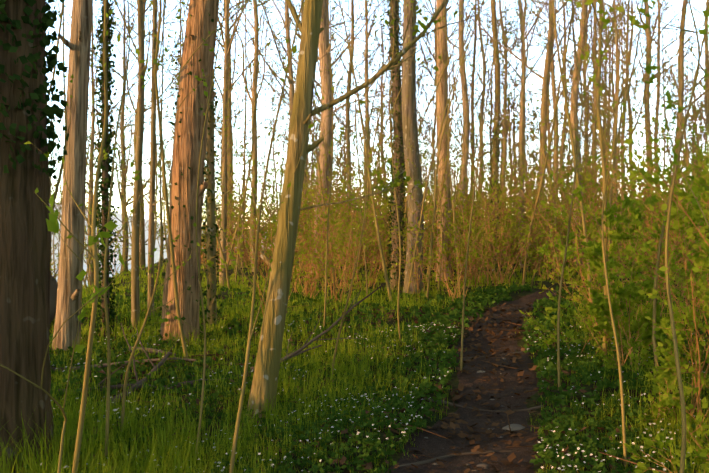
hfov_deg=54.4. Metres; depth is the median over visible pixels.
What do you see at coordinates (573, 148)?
sapling
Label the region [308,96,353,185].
tree
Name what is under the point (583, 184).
thicket shrub
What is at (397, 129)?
ivy tree
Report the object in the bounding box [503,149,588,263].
thicket shrub
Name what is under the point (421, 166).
sapling
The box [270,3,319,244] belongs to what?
sapling
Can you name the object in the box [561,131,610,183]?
sapling
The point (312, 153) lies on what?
tree
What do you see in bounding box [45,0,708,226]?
sky
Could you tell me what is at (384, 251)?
thicket shrub
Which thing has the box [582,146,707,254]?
thicket shrub
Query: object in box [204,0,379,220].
tree
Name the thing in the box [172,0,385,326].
sapling
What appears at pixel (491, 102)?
tree
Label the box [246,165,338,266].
thicket shrub
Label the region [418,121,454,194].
tree
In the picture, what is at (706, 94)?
tree
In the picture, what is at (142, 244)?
tree
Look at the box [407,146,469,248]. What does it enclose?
thicket shrub
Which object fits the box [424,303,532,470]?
path stones
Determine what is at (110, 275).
lake
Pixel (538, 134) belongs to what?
tree
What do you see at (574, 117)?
tree
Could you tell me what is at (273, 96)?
tree
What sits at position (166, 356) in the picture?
dead branches
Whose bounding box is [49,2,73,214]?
wavy sapling
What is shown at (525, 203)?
thicket shrub
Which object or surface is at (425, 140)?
tree
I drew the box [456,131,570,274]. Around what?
thicket shrub
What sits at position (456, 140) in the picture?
sapling
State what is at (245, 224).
thicket shrub
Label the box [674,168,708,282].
thicket shrub
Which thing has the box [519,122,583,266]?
sapling
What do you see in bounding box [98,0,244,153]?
tree
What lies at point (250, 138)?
tree
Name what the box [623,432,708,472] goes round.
shrub
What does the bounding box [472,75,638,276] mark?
sapling
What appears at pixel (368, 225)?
thicket shrub
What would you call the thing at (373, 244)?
thicket shrub
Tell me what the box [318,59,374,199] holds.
tree
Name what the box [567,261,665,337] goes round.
shrub
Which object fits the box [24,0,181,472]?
wavy sapling
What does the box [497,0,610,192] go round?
tree
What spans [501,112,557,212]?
sapling
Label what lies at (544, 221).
thicket shrub
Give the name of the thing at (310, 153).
tree
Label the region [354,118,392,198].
tree
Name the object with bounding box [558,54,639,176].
sapling
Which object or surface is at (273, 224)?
thicket shrub
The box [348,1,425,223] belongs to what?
tree
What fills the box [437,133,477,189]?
tree
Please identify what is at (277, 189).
sapling
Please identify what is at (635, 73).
sapling
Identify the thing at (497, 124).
tree
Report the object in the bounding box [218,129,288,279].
sapling
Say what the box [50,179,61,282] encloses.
sapling
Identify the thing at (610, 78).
tree
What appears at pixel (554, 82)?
tree
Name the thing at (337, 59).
tree
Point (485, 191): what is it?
thicket shrub
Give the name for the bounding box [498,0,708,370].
sapling
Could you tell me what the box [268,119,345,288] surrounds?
sapling
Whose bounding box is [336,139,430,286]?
thicket shrub
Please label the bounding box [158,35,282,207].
sapling
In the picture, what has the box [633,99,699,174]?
sapling
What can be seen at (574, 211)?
thicket shrub
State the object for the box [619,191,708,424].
green shrub
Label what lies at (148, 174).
sapling
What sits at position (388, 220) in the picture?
thicket shrub
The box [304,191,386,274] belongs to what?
thicket shrub
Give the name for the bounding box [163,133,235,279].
sapling
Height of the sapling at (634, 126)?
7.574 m
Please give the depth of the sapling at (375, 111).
19.91 m
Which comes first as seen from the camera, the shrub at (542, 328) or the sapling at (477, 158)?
the shrub at (542, 328)
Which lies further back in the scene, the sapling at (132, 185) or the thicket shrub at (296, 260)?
the sapling at (132, 185)
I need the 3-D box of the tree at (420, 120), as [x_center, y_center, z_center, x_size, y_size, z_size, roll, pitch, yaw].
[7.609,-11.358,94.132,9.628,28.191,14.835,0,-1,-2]
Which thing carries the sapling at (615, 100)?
on the ground at (453, 382)
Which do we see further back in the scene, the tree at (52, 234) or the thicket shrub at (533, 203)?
the tree at (52, 234)
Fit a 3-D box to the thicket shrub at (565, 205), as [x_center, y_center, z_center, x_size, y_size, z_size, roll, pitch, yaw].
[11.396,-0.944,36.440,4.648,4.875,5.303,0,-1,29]
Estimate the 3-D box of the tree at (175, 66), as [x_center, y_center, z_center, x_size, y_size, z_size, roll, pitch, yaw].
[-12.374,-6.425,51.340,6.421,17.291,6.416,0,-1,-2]
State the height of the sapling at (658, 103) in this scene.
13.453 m
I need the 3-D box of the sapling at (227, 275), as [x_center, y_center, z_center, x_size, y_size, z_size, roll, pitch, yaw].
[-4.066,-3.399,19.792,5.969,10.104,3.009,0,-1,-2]
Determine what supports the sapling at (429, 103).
on the ground at (453, 382)
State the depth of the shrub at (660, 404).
5.87 m
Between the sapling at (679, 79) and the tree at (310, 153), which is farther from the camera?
the tree at (310, 153)
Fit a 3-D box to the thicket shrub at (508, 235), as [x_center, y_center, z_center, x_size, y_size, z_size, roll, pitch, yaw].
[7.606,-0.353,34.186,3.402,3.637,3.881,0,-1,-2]
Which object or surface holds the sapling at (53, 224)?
on the ground at (453, 382)
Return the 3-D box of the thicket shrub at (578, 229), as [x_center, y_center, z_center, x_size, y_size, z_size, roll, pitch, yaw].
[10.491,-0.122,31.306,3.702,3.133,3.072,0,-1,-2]
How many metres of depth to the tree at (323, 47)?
27.86 m
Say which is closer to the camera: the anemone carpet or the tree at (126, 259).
the anemone carpet
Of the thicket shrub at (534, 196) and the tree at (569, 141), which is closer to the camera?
the thicket shrub at (534, 196)
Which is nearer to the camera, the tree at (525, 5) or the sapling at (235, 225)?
the sapling at (235, 225)
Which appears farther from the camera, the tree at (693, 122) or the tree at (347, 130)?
the tree at (693, 122)
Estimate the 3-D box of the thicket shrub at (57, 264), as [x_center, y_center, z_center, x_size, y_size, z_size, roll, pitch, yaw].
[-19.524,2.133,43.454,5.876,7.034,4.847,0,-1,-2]
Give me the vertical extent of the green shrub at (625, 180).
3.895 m
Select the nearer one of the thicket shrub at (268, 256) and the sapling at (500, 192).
the sapling at (500, 192)
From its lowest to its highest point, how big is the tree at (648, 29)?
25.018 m
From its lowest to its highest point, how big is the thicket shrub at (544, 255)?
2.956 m
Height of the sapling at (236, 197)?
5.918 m
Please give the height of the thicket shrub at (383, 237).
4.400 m
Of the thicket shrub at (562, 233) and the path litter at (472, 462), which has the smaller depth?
the path litter at (472, 462)
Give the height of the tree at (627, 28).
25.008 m
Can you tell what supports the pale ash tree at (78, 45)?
on the ground at (453, 382)
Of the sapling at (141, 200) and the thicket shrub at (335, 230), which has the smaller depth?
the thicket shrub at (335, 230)
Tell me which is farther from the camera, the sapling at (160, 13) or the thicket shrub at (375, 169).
the thicket shrub at (375, 169)
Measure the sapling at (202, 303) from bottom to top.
3.519 m
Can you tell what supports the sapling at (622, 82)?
on the ground at (453, 382)
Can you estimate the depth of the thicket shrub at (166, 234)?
50.27 m
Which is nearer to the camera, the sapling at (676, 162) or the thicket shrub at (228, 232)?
the sapling at (676, 162)
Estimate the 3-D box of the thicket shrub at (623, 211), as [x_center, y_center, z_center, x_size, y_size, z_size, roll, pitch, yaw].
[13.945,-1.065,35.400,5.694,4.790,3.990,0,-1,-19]
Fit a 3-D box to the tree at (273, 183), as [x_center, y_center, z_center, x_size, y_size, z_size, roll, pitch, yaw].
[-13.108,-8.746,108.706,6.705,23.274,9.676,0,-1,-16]
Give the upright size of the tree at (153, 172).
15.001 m
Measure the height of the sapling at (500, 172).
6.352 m
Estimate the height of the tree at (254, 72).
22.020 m
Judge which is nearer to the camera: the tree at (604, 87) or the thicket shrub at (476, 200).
the thicket shrub at (476, 200)
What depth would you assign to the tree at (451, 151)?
104.11 m
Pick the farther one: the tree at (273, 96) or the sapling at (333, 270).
the tree at (273, 96)
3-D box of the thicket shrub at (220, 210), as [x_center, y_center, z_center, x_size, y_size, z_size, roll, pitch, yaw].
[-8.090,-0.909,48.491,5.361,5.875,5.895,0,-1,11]
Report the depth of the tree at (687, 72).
55.61 m
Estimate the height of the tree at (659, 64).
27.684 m
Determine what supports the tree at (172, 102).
on the ground at (453, 382)
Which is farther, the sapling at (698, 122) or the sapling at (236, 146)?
the sapling at (236, 146)
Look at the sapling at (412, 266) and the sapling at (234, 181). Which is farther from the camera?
the sapling at (234, 181)
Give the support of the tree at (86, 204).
on the ground at (453, 382)
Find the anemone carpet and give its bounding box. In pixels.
[18,282,708,472]
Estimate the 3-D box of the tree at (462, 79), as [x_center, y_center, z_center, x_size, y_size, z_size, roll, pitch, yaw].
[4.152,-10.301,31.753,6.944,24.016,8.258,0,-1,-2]
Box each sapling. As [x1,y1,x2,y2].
[0,192,125,472]
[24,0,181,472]
[46,0,65,104]
[46,50,96,206]
[47,57,98,203]
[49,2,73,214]
[49,56,137,186]
[50,122,93,278]
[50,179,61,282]
[60,140,98,285]
[62,15,148,271]
[83,127,130,287]
[84,211,100,285]
[87,23,175,277]
[89,34,173,248]
[92,88,169,222]
[103,0,194,462]
[112,109,169,271]
[113,2,219,255]
[115,0,314,288]
[117,102,168,270]
[121,0,195,439]
[122,8,269,196]
[125,162,166,232]
[146,8,257,460]
[152,0,355,365]
[155,142,172,200]
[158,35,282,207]
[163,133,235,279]
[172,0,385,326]
[202,134,250,268]
[202,167,263,282]
[203,124,282,258]
[205,72,242,204]
[213,0,313,472]
[214,42,288,284]
[214,43,285,269]
[214,47,293,226]
[214,80,288,265]
[215,1,382,294]
[215,127,258,256]
[216,156,250,267]
[218,1,319,266]
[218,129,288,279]
[241,0,367,294]
[252,161,306,214]
[253,0,414,300]
[262,129,324,277]
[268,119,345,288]
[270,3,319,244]
[274,117,338,268]
[314,118,388,241]
[319,118,377,196]
[328,1,472,290]
[329,3,384,384]
[330,140,376,269]
[335,23,386,264]
[336,46,436,256]
[338,0,422,274]
[342,5,549,283]
[344,16,431,268]
[348,96,423,252]
[367,86,492,271]
[371,110,429,252]
[375,0,413,345]
[375,0,559,282]
[387,23,512,212]
[397,74,468,290]
[398,141,490,296]
[399,0,513,285]
[399,6,488,272]
[406,0,535,295]
[416,19,515,277]
[416,27,539,281]
[418,73,510,198]
[419,129,455,245]
[425,0,555,302]
[426,70,517,194]
[451,100,551,303]
[452,134,525,258]
[454,117,521,270]
[460,2,512,370]
[463,0,640,281]
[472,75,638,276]
[476,57,553,265]
[483,0,701,275]
[497,37,597,258]
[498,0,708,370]
[499,1,570,281]
[499,142,566,222]
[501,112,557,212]
[508,0,597,333]
[510,87,566,248]
[517,136,569,275]
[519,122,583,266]
[520,0,706,284]
[525,0,697,203]
[525,1,679,229]
[529,0,708,241]
[530,132,612,286]
[531,0,690,359]
[535,66,621,186]
[537,50,647,266]
[549,0,605,389]
[549,0,649,470]
[557,0,708,294]
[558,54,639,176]
[560,0,672,251]
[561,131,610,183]
[566,40,666,198]
[567,0,708,472]
[568,107,656,267]
[580,38,677,223]
[583,29,667,204]
[584,0,708,221]
[589,15,706,191]
[590,71,659,208]
[591,1,708,190]
[596,32,708,304]
[605,58,680,239]
[610,0,705,229]
[627,1,693,262]
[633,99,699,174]
[659,59,708,202]
[664,1,708,226]
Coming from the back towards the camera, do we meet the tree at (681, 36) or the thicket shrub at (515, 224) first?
the tree at (681, 36)
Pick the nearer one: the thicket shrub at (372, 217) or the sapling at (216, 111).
the sapling at (216, 111)
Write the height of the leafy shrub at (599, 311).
2.213 m
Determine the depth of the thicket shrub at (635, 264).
10.77 m
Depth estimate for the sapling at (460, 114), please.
40.17 m
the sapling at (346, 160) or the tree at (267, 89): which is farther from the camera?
the tree at (267, 89)
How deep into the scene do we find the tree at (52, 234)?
91.58 m
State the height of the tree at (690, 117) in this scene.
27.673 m
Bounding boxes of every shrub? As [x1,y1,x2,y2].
[50,233,59,277]
[92,214,146,275]
[156,210,167,251]
[157,153,264,267]
[200,87,419,315]
[200,183,278,258]
[200,200,243,271]
[200,203,219,263]
[200,219,206,258]
[201,189,276,262]
[201,198,238,264]
[203,144,392,295]
[205,173,272,264]
[215,177,301,279]
[215,196,319,267]
[216,158,304,259]
[218,192,274,264]
[229,182,310,256]
[237,214,272,264]
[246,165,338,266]
[246,216,273,263]
[248,159,409,296]
[251,135,359,274]
[256,205,274,249]
[260,197,342,274]
[263,149,411,301]
[263,166,383,253]
[267,142,381,269]
[268,155,389,278]
[268,162,350,267]
[293,172,355,295]
[295,130,391,265]
[298,183,377,264]
[299,166,369,288]
[299,177,382,301]
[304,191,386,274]
[306,193,424,288]
[310,177,367,266]
[330,168,370,256]
[334,151,473,284]
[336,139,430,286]
[336,187,391,274]
[337,150,478,277]
[339,179,391,266]
[341,167,390,265]
[345,201,407,265]
[346,192,406,269]
[353,147,437,261]
[363,181,431,258]
[376,189,451,264]
[378,127,506,264]
[378,184,460,266]
[383,141,443,296]
[388,198,518,286]
[390,158,483,277]
[395,180,509,298]
[404,171,518,278]
[406,155,531,268]
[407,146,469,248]
[423,165,520,263]
[424,181,490,271]
[425,170,514,286]
[430,129,559,281]
[430,158,533,239]
[432,196,486,279]
[445,166,579,286]
[446,195,526,280]
[454,165,531,256]
[455,155,533,266]
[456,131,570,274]
[461,142,561,285]
[462,25,664,292]
[464,164,514,255]
[466,168,518,256]
[474,138,537,248]
[475,197,511,269]
[483,177,518,262]
[484,202,531,255]
[499,153,649,238]
[499,185,602,263]
[499,205,569,278]
[500,159,592,262]
[501,159,625,263]
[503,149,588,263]
[507,165,548,262]
[507,174,572,257]
[518,214,587,273]
[519,302,613,357]
[521,92,708,292]
[524,173,602,252]
[525,176,668,337]
[527,187,578,269]
[529,193,664,365]
[530,196,659,275]
[537,195,637,301]
[541,194,598,268]
[543,129,678,259]
[545,155,609,246]
[545,199,599,264]
[547,113,705,314]
[553,176,610,230]
[555,161,676,267]
[556,69,708,300]
[560,153,601,261]
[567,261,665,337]
[568,164,667,259]
[570,154,659,266]
[570,157,678,279]
[574,309,708,361]
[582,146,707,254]
[583,158,661,253]
[590,176,692,259]
[595,206,693,299]
[596,92,707,312]
[598,339,673,377]
[599,120,708,339]
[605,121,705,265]
[606,94,708,355]
[612,124,708,264]
[613,159,704,296]
[614,184,673,266]
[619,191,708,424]
[620,154,682,198]
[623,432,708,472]
[624,149,697,258]
[628,136,708,342]
[633,148,708,324]
[636,355,690,425]
[645,155,706,258]
[652,384,708,463]
[658,151,708,323]
[673,127,708,250]
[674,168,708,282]
[682,124,708,185]
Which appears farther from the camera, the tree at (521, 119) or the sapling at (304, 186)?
the tree at (521, 119)
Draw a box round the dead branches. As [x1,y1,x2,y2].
[50,272,417,414]
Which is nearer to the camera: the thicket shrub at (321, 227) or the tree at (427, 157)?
the thicket shrub at (321, 227)
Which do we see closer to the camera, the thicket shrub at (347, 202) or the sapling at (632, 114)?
the sapling at (632, 114)
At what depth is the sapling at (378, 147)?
31.78 m
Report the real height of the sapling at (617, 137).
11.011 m
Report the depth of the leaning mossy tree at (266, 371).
6.53 m
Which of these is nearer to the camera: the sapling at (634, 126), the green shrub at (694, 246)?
the green shrub at (694, 246)
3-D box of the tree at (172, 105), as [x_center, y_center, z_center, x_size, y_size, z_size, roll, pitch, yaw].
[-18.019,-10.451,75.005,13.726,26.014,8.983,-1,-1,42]
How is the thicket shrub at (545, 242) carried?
on the ground at (453, 382)
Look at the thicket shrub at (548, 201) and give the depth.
33.65 m
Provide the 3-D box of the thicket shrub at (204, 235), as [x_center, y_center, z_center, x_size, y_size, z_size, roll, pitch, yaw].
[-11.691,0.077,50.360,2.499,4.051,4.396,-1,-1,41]
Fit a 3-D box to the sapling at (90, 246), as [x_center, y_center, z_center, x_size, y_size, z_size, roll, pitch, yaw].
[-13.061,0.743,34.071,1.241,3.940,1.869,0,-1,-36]
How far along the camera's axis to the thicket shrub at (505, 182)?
36.98 m
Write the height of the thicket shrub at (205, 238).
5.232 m
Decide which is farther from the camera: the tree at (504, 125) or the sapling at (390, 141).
the tree at (504, 125)
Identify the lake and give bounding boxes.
[51,264,147,285]
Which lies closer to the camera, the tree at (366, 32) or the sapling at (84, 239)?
the sapling at (84, 239)
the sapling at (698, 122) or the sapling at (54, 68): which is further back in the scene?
the sapling at (698, 122)
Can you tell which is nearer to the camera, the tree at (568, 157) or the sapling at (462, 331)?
the sapling at (462, 331)
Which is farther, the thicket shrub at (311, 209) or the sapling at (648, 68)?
the thicket shrub at (311, 209)
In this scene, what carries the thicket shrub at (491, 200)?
on the ground at (453, 382)
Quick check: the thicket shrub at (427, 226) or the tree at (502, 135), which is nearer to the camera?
the thicket shrub at (427, 226)
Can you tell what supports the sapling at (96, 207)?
on the ground at (453, 382)
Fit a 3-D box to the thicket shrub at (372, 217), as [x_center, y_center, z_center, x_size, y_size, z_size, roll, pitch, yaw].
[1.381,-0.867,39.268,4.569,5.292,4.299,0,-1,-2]
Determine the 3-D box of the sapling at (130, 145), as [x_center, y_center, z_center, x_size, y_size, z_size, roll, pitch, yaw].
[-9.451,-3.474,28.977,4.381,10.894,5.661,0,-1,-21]
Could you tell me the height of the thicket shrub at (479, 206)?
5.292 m
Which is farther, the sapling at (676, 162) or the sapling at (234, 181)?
the sapling at (234, 181)
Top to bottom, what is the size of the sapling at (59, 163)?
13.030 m
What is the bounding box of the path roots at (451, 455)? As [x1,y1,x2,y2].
[398,351,542,466]
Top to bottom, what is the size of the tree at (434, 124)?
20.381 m
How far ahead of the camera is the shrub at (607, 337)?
8.82 m
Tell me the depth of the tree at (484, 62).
50.20 m
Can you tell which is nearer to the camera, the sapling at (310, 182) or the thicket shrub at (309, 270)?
the thicket shrub at (309, 270)
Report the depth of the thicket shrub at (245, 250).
44.19 m
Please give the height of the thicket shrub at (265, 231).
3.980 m
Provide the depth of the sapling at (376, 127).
23.47 m
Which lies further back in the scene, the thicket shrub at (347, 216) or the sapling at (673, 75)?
the thicket shrub at (347, 216)
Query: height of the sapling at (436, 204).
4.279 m
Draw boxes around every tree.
[0,0,68,472]
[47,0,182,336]
[48,101,91,268]
[50,0,168,284]
[51,174,87,275]
[52,0,92,355]
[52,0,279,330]
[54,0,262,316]
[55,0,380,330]
[56,24,136,275]
[57,0,176,272]
[82,192,96,285]
[86,0,189,267]
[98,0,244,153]
[143,28,233,220]
[144,106,173,239]
[144,154,171,259]
[149,0,220,344]
[157,35,222,195]
[157,51,219,212]
[173,0,284,264]
[181,0,329,285]
[203,86,244,202]
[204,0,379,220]
[214,0,297,267]
[216,0,334,271]
[219,0,340,266]
[221,0,426,200]
[233,47,310,225]
[233,116,270,211]
[243,0,390,274]
[245,0,499,422]
[250,110,284,219]
[257,2,363,211]
[258,0,427,256]
[268,0,428,264]
[275,0,362,194]
[276,75,354,203]
[279,102,351,182]
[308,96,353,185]
[314,141,359,211]
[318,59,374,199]
[324,0,499,289]
[333,0,487,293]
[334,0,464,263]
[334,36,427,260]
[339,148,361,191]
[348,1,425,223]
[351,81,392,214]
[353,8,427,184]
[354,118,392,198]
[358,0,500,189]
[359,0,516,280]
[366,0,526,269]
[380,0,505,185]
[380,63,434,179]
[401,0,548,260]
[417,110,436,193]
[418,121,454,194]
[421,0,538,273]
[424,0,592,198]
[425,121,460,182]
[431,46,493,203]
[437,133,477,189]
[449,0,547,192]
[449,0,585,259]
[451,36,528,194]
[457,0,565,251]
[458,0,544,193]
[458,0,577,261]
[466,0,565,267]
[468,60,539,188]
[486,0,609,196]
[486,85,539,196]
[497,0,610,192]
[498,97,536,183]
[500,0,596,235]
[500,105,564,195]
[504,0,629,265]
[507,94,567,185]
[527,0,639,196]
[527,55,628,178]
[530,1,668,193]
[537,0,677,197]
[543,0,707,257]
[544,0,700,197]
[546,88,590,194]
[549,0,695,206]
[551,73,627,214]
[558,89,611,179]
[568,24,662,188]
[571,1,643,182]
[572,0,642,157]
[580,0,708,254]
[605,0,708,211]
[623,0,708,257]
[643,46,704,180]
[652,80,708,165]
[653,0,708,177]
[659,67,708,170]
[666,41,707,181]
[669,68,704,166]
[684,23,708,97]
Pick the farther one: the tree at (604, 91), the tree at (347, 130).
the tree at (604, 91)
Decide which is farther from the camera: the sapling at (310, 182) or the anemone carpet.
the sapling at (310, 182)
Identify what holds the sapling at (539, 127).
on the ground at (453, 382)
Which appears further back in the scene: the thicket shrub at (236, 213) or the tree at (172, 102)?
the tree at (172, 102)
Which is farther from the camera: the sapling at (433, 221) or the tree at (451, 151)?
the tree at (451, 151)
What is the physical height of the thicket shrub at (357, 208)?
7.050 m
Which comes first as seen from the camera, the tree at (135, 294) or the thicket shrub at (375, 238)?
the tree at (135, 294)
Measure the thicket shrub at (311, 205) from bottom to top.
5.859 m
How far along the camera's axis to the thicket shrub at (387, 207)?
31.40 m
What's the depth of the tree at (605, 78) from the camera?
59.97 m
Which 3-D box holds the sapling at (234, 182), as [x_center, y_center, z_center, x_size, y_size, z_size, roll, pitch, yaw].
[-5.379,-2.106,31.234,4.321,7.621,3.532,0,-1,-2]
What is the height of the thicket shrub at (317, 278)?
4.119 m
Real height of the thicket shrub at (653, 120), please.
4.079 m
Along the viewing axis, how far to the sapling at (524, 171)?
37.83 m
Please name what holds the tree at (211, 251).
on the ground at (453, 382)
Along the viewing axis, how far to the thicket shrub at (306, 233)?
28.09 m
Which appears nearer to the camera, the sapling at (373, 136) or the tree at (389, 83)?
the sapling at (373, 136)
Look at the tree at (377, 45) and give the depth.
65.35 m
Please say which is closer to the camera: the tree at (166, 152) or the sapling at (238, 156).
the sapling at (238, 156)
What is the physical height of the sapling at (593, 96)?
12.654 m
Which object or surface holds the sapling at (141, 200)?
on the ground at (453, 382)
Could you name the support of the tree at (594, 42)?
on the ground at (453, 382)
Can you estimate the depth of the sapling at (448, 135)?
20.24 m
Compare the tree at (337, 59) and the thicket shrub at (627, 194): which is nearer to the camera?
the thicket shrub at (627, 194)
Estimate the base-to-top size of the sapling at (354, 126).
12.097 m
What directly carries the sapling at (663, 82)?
on the ground at (453, 382)
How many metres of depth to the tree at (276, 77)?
35.26 m
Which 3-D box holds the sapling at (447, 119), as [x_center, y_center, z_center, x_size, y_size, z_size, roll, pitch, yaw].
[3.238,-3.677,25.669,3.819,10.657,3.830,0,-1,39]
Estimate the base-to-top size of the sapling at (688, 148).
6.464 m
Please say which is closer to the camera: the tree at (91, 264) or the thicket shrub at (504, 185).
the thicket shrub at (504, 185)
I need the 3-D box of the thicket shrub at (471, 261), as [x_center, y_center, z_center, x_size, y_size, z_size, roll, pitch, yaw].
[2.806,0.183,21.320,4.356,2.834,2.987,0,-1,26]
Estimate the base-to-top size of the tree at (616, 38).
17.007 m
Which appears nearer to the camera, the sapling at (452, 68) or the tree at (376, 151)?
the sapling at (452, 68)
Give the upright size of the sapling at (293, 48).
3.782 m
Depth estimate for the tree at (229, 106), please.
43.67 m
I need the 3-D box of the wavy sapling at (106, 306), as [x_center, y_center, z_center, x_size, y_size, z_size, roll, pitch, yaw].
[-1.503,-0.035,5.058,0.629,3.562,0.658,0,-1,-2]
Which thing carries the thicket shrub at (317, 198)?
on the ground at (453, 382)
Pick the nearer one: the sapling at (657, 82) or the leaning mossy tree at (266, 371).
the leaning mossy tree at (266, 371)
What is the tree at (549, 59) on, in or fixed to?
on the ground at (453, 382)
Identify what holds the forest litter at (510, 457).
on the ground at (453, 382)
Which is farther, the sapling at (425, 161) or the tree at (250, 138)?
the tree at (250, 138)
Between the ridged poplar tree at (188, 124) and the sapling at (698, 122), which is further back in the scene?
the sapling at (698, 122)
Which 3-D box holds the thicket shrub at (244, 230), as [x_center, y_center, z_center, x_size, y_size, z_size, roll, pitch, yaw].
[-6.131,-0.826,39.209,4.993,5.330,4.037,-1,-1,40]
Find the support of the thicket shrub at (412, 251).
on the ground at (453, 382)
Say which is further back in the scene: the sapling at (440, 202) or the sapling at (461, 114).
the sapling at (461, 114)
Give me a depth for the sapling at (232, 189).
30.64 m
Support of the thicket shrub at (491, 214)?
on the ground at (453, 382)
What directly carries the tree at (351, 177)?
on the ground at (453, 382)
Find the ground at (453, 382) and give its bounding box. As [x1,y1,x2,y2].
[49,203,708,472]
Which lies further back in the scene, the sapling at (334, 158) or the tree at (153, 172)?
the sapling at (334, 158)
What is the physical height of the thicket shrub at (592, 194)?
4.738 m
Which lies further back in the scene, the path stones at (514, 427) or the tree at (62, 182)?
the tree at (62, 182)
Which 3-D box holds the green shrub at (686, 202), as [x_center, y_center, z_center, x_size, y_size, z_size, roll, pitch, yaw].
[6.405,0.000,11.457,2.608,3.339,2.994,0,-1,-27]
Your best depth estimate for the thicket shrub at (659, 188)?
27.67 m
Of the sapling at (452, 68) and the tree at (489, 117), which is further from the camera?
the tree at (489, 117)
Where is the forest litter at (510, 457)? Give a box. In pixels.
[21,302,708,472]
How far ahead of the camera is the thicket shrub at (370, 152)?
23.41 m
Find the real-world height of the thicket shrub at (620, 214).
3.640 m
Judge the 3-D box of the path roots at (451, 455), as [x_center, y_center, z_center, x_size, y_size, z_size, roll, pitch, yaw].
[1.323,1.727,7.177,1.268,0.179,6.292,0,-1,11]
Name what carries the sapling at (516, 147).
on the ground at (453, 382)
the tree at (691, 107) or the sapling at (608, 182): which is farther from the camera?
the tree at (691, 107)
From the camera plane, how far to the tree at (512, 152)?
115.26 m
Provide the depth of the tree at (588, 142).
75.98 m
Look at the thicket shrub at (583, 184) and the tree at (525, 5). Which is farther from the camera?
the tree at (525, 5)
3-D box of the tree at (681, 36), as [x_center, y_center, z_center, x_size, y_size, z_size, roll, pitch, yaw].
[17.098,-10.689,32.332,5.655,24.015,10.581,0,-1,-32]
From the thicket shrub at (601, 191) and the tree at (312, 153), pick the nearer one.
the thicket shrub at (601, 191)
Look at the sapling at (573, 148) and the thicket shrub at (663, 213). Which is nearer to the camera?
the sapling at (573, 148)
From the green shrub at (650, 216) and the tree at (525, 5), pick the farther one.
the tree at (525, 5)
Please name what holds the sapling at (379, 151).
on the ground at (453, 382)
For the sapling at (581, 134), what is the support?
on the ground at (453, 382)
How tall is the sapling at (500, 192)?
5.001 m
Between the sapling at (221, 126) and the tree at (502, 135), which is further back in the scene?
the tree at (502, 135)
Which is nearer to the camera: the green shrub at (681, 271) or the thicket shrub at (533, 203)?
the green shrub at (681, 271)
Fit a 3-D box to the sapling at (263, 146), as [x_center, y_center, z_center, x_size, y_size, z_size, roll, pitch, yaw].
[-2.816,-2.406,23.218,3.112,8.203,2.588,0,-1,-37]
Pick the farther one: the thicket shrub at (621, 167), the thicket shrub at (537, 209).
the thicket shrub at (537, 209)
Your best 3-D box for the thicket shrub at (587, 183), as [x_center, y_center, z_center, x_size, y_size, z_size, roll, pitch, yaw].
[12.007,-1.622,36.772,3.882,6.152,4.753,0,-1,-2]
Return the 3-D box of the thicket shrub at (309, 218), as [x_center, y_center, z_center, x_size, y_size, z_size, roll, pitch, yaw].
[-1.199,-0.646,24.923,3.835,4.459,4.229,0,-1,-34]
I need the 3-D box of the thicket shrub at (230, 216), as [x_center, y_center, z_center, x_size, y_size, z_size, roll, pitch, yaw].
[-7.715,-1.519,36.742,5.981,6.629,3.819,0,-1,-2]
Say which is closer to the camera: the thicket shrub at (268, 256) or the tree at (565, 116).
the thicket shrub at (268, 256)
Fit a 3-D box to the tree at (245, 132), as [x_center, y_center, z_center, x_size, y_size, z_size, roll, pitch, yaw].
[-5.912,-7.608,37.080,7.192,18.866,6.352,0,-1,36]
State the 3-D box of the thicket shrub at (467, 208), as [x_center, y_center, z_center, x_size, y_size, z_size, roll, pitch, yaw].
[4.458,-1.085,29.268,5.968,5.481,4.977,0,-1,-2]
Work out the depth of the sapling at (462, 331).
8.43 m
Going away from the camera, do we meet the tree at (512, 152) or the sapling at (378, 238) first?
the sapling at (378, 238)
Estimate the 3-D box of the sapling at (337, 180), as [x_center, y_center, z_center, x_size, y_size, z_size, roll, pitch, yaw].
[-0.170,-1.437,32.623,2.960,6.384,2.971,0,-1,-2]
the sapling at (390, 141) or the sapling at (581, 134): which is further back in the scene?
the sapling at (581, 134)
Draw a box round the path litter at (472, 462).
[408,287,585,470]
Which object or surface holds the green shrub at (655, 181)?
on the ground at (453, 382)
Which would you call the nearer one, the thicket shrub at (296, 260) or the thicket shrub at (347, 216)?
the thicket shrub at (296, 260)
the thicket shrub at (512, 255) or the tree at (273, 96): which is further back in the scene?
the tree at (273, 96)
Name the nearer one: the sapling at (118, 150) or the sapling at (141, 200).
the sapling at (118, 150)
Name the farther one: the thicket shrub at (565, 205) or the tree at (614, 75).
the tree at (614, 75)
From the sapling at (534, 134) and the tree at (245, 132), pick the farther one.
the tree at (245, 132)
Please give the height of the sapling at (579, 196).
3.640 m
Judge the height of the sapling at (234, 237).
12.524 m
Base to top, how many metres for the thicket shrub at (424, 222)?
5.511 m
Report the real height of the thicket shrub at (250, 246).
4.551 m
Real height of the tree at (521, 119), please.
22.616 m
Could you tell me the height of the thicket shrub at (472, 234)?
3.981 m
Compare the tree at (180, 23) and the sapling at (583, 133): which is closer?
the sapling at (583, 133)
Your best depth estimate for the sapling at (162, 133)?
29.98 m
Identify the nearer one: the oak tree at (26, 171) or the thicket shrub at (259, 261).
the oak tree at (26, 171)
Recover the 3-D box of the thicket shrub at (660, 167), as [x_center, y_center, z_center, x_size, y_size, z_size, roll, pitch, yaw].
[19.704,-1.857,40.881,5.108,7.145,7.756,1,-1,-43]
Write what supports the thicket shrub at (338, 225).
on the ground at (453, 382)

